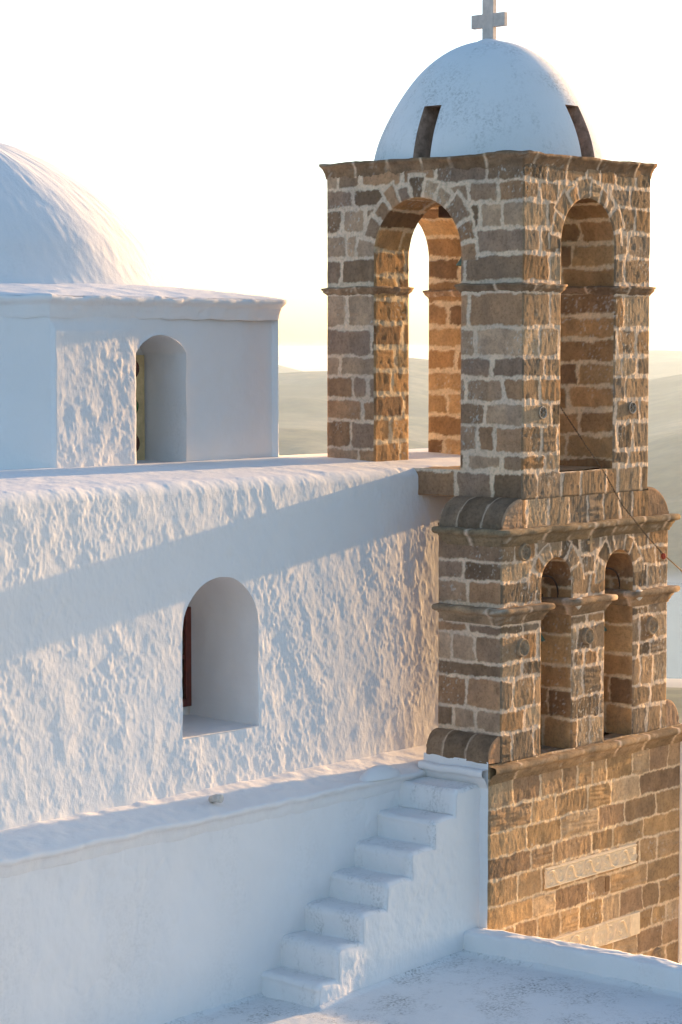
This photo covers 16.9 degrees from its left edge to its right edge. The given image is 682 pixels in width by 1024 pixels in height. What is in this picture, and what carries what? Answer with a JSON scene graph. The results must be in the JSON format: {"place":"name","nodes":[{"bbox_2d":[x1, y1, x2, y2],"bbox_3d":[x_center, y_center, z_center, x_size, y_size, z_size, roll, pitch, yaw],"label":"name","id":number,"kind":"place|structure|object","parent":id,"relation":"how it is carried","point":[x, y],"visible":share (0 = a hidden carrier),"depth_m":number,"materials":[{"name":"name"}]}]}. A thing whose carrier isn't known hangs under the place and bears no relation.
{"place":"outdoors","nodes":[
{"label":"outdoors","id":0,"kind":"place"},
{"bbox_2d":[0,0,681,370],"label":"sky","id":1,"kind":"structure","parent":0,"point":[210,124],"materials":[{"name":"white"}]},
{"bbox_2d":[278,350,681,723],"bbox_3d":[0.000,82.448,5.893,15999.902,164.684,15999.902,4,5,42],"label":"ground","id":2,"kind":"structure","parent":0,"point":[302,408],"depth_m":2616.71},
{"bbox_2d":[0,143,459,1023],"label":"church","id":3,"kind":"structure","parent":2,"relation":"on","point":[218,665],"depth_m":17.70,"materials":[{"name":"white paint"}]},
{"bbox_2d":[136,335,186,462],"bbox_3d":[-1.685,-0.932,19.000,0.615,1.150,0.600,4,6,45],"label":"drum window","id":4,"kind":"structure","parent":3,"relation":"in","point":[161,410],"depth_m":19.19,"materials":[{"name":"white paint"}]},
{"bbox_2d":[182,577,258,739],"bbox_3d":[-1.221,1.018,17.675,0.836,1.350,0.950,4,5,42],"label":"arched window","id":5,"kind":"structure","parent":3,"relation":"in","point":[220,636],"depth_m":17.93,"materials":[{"name":"white paint"}]},
{"bbox_2d":[319,0,681,962],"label":"bell tower","id":6,"kind":"structure","parent":2,"relation":"on","point":[559,746],"depth_m":19.04,"materials":[{"name":"stone"}]},
{"bbox_2d":[560,406,681,571],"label":"bell chain","id":7,"kind":"object","parent":6,"relation":"hanging from","point":[663,556],"visible":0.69,"depth_m":19.17,"materials":[{"name":"metal"}]},
{"bbox_2d":[678,723,681,963],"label":"white wall","id":8,"kind":"structure","parent":2,"relation":"on","point":[680,893],"depth_m":20.33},
{"bbox_2d":[666,583,681,678],"bbox_3d":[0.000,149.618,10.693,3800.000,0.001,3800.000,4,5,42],"label":"sea","id":9,"kind":"structure","parent":0,"point":[674,641],"depth_m":1196.62,"materials":[{"name":"teal liquid"}]},
{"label":"terrace base","id":10,"kind":"structure","parent":0,"visible":0},
{"bbox_2d":[163,949,681,1023],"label":"terrace floor","id":11,"kind":"structure","parent":10,"relation":"on","point":[463,986],"depth_m":16.93,"materials":[{"name":"white concrete"}]},
{"bbox_2d":[261,776,479,1007],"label":"staircase","id":12,"kind":"structure","parent":11,"relation":"on","point":[403,895],"depth_m":17.75,"materials":[{"name":"white paint"}]},
{"bbox_2d":[463,927,681,991],"bbox_3d":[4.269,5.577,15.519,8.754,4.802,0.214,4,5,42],"label":"parapet","id":13,"kind":"structure","parent":10,"relation":"on","point":[659,973],"depth_m":17.47,"materials":[{"name":"white paint"}]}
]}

